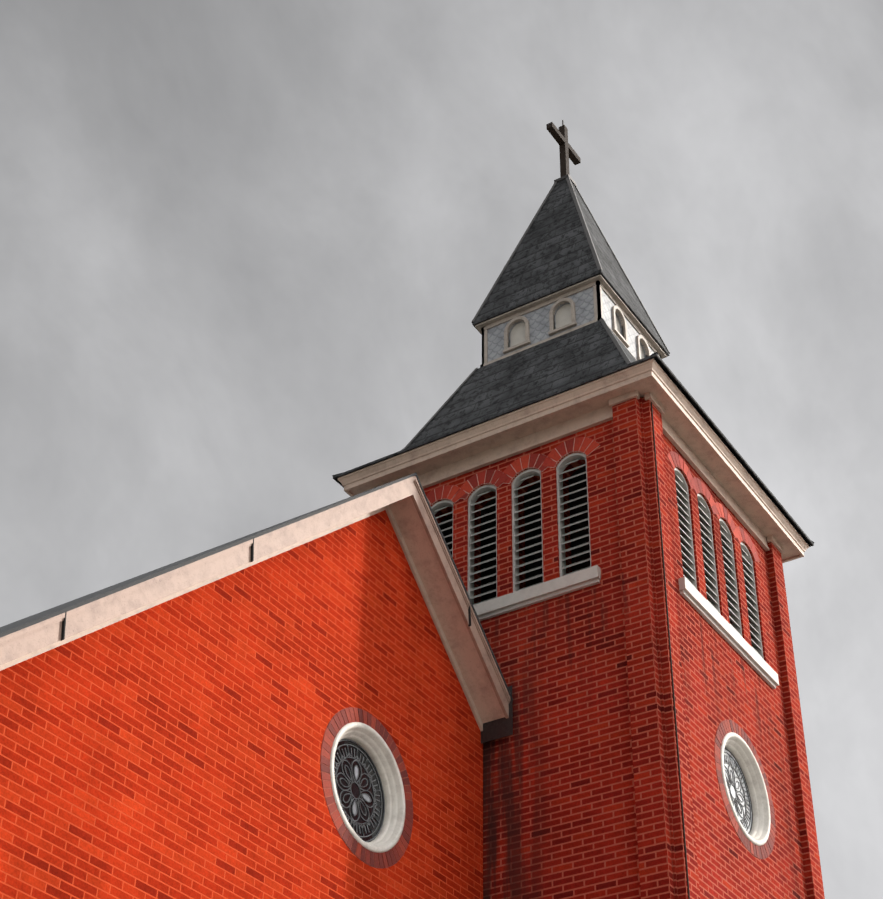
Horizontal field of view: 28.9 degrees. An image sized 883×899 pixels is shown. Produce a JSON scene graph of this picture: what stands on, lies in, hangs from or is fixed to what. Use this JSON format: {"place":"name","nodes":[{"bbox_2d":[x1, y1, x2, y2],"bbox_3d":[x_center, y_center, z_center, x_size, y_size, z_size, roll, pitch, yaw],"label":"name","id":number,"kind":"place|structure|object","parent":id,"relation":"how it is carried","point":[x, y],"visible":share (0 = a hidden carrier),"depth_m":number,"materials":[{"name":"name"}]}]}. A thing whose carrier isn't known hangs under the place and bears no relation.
{"place":"outdoors","nodes":[
{"label":"outdoors","id":0,"kind":"place"},
{"bbox_2d":[0,0,882,898],"label":"sky","id":1,"kind":"structure","parent":0,"point":[250,250],"materials":[{"name":"grey"}]},
{"label":"ground","id":2,"kind":"structure","parent":0,"visible":0},
{"bbox_2d":[0,510,482,898],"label":"gable wall","id":3,"kind":"structure","parent":2,"relation":"on","point":[170,749],"depth_m":16.67,"materials":[{"name":"brick"}]},
{"bbox_2d":[0,473,512,701],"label":"roof edge flashing","id":4,"kind":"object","parent":3,"relation":"on","point":[10,628],"depth_m":17.98,"materials":[{"name":"grey metal"}]},
{"bbox_2d":[0,496,504,730],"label":"nave soffit","id":5,"kind":"structure","parent":4,"relation":"attached to","point":[441,603],"depth_m":20.71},
{"bbox_2d":[0,475,509,718],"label":"roof trim","id":6,"kind":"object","parent":4,"relation":"attached to","point":[28,640],"visible":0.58,"depth_m":17.21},
{"bbox_2d":[320,707,412,868],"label":"mortar joints","id":7,"kind":"object","parent":3,"relation":"attached to","point":[332,795],"visible":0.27,"depth_m":17.91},
{"bbox_2d":[321,707,412,867],"bbox_3d":[-0.799,3.617,18.342,0.048,1.732,1.732,-21,-42,26],"label":"brick window surround","id":8,"kind":"object","parent":3,"relation":"attached to","point":[364,717],"visible":0.75,"depth_m":18.23,"materials":[{"name":"red brick"}]},
{"bbox_2d":[330,722,405,852],"bbox_3d":[-0.856,3.638,18.372,0.212,1.408,1.408,-21,-42,26],"label":"round window frame","id":9,"kind":"object","parent":3,"relation":"attached to","point":[370,741],"visible":0.9,"depth_m":18.71,"materials":[{"name":"white stone"}]},
{"bbox_2d":[334,739,384,841],"bbox_3d":[-0.924,3.664,18.407,0.006,1.113,1.113,-21,-42,26],"label":"window tracery","id":10,"kind":"object","parent":9,"relation":"in","point":[353,821],"visible":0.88,"depth_m":18.47,"materials":[{"name":"grey metal"}]},
{"bbox_2d":[423,397,824,898],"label":"tower","id":11,"kind":"structure","parent":2,"relation":"on","point":[581,792],"depth_m":20.75,"materials":[{"name":"brick"}]},
{"bbox_2d":[439,466,589,600],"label":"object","id":12,"kind":"object","parent":11,"relation":"on","point":[535,533],"depth_m":22.78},
{"bbox_2d":[338,358,808,562],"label":"tower cornice","id":13,"kind":"structure","parent":11,"relation":"attached to","point":[693,430],"depth_m":23.41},
{"bbox_2d":[333,179,813,546],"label":"steeple roof","id":14,"kind":"structure","parent":11,"relation":"on","point":[552,254],"depth_m":25.59,"materials":[{"name":"grey tile"}]},
{"bbox_2d":[546,120,580,176],"bbox_3d":[2.119,-5.179,29.624,0.116,1.520,1.000,-21,-42,26],"label":"cross","id":15,"kind":"object","parent":14,"relation":"on","point":[566,149],"visible":0.88,"depth_m":29.55,"materials":[{"name":"metal"}]},
{"bbox_2d":[554,174,576,186],"bbox_3d":[2.107,-4.554,29.150,0.280,0.150,0.280,-21,-42,26],"label":"spire cap","id":16,"kind":"object","parent":14,"relation":"on","point":[563,178],"visible":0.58,"depth_m":29.04,"materials":[{"name":"grey metal"}]},
{"bbox_2d":[487,287,653,361],"bbox_3d":[2.048,-1.310,26.685,2.040,1.000,2.040,-21,-42,26],"label":"shingle siding","id":17,"kind":"object","parent":14,"relation":"on","point":[539,325],"visible":0.29,"depth_m":26.07,"materials":[{"name":"paint"}]},
{"bbox_2d":[480,280,660,366],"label":"belfry trim","id":18,"kind":"structure","parent":17,"relation":"attached to","point":[598,286],"depth_m":26.05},
{"bbox_2d":[510,304,643,358],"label":"arched windows","id":19,"kind":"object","parent":17,"relation":"attached to","point":[562,316],"visible":0.08,"depth_m":26.18,"materials":[{"name":"beige glass"}]},
{"bbox_2d":[475,274,666,358],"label":"cornice","id":20,"kind":"structure","parent":14,"relation":"attached to","point":[625,308],"depth_m":26.34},
{"bbox_2d":[332,177,813,542],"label":"hip caps","id":21,"kind":"object","parent":14,"relation":"on","point":[599,267],"visible":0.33,"depth_m":27.14,"materials":[{"name":"grey metal"}]},
{"bbox_2d":[371,390,783,553],"bbox_3d":[2.002,1.155,24.813,4.500,0.230,4.570,-21,-42,26],"label":"frieze board","id":22,"kind":"object","parent":11,"relation":"attached to","point":[525,443],"visible":0.31,"depth_m":23.34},
{"bbox_2d":[426,437,759,560],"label":"arch bricks","id":23,"kind":"object","parent":11,"relation":"attached to","point":[719,510],"visible":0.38,"depth_m":23.19,"materials":[{"name":"red brick"}]},
{"bbox_2d":[426,437,599,504],"bbox_3d":[0.850,0.356,23.173,2.957,0.373,0.052,-21,-42,26],"label":"arch mortar","id":24,"kind":"object","parent":23,"relation":"attached to","point":[514,470],"visible":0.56,"depth_m":23.06,"materials":[{"name":"grey concrete"}]},
{"bbox_2d":[431,453,763,658],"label":"window frames","id":25,"kind":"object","parent":11,"relation":"on","point":[517,481],"visible":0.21,"depth_m":22.93,"materials":[{"name":"paint"}]},
{"bbox_2d":[435,458,761,656],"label":"louvre blades","id":26,"kind":"object","parent":25,"relation":"attached to","point":[707,552],"visible":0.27,"depth_m":22.68,"materials":[{"name":"paint"}]},
{"bbox_2d":[473,565,778,688],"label":"sills","id":27,"kind":"structure","parent":11,"relation":"on","point":[706,610],"depth_m":21.77,"materials":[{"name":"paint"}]},
{"bbox_2d":[651,402,689,898],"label":"joint","id":28,"kind":"object","parent":11,"relation":"attached to","point":[670,659],"visible":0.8,"depth_m":20.07,"materials":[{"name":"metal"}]},
{"bbox_2d":[667,451,759,561],"bbox_3d":[2.179,1.625,24.812,4.234,0.373,3.630,-21,-42,26],"label":"arch mortar","id":29,"kind":"object","parent":11,"relation":"on","point":[712,506],"visible":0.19,"depth_m":23.50,"materials":[{"name":"grey concrete"}]},
{"bbox_2d":[715,720,775,858],"bbox_3d":[3.740,4.193,21.157,0.048,1.730,1.732,-21,-42,26],"label":"brick window surround","id":30,"kind":"object","parent":11,"relation":"attached to","point":[724,728],"visible":0.52,"depth_m":21.03,"materials":[{"name":"red brick"}]},
{"bbox_2d":[714,720,774,858],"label":"mortar joints","id":31,"kind":"object","parent":30,"relation":"attached to","point":[724,790],"visible":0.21,"depth_m":20.64,"materials":[{"name":"grey concrete"}]},
{"bbox_2d":[721,732,770,845],"bbox_3d":[3.683,4.214,21.186,0.212,1.408,1.408,-21,-42,26],"label":"round window frame","id":32,"kind":"object","parent":11,"relation":"attached to","point":[736,746],"visible":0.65,"depth_m":21.57,"materials":[{"name":"white stone"}]},
{"bbox_2d":[724,749,751,832],"bbox_3d":[3.610,4.241,21.224,0.001,1.170,1.170,-21,-42,26],"label":"rose tower glass","id":33,"kind":"object","parent":32,"relation":"in","point":[733,792],"visible":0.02,"depth_m":21.41,"materials":[{"name":"white glass"}]},
{"bbox_2d":[724,748,752,833],"bbox_3d":[3.615,4.239,21.221,0.006,1.113,1.113,-21,-42,26],"label":"window tracery","id":34,"kind":"object","parent":32,"relation":"in","point":[730,781],"visible":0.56,"depth_m":21.38,"materials":[{"name":"grey metal"}]},
{"bbox_3d":[-12.081,5.567,19.927,22.355,9.597,12.740,-21,-42,26],"label":"nave","id":35,"kind":"object","parent":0,"visible":0},
{"bbox_2d":[61,539,470,640],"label":"fascia joints","id":36,"kind":"object","parent":35,"relation":"attached to","point":[252,559],"visible":0.76,"depth_m":17.09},
{"bbox_2d":[481,686,512,743],"bbox_3d":[0.672,3.233,20.900,0.450,0.670,0.006,-21,-42,26],"label":"eave end","id":37,"kind":"object","parent":35,"relation":"attached to","point":[497,728],"visible":0.57,"depth_m":20.78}
]}

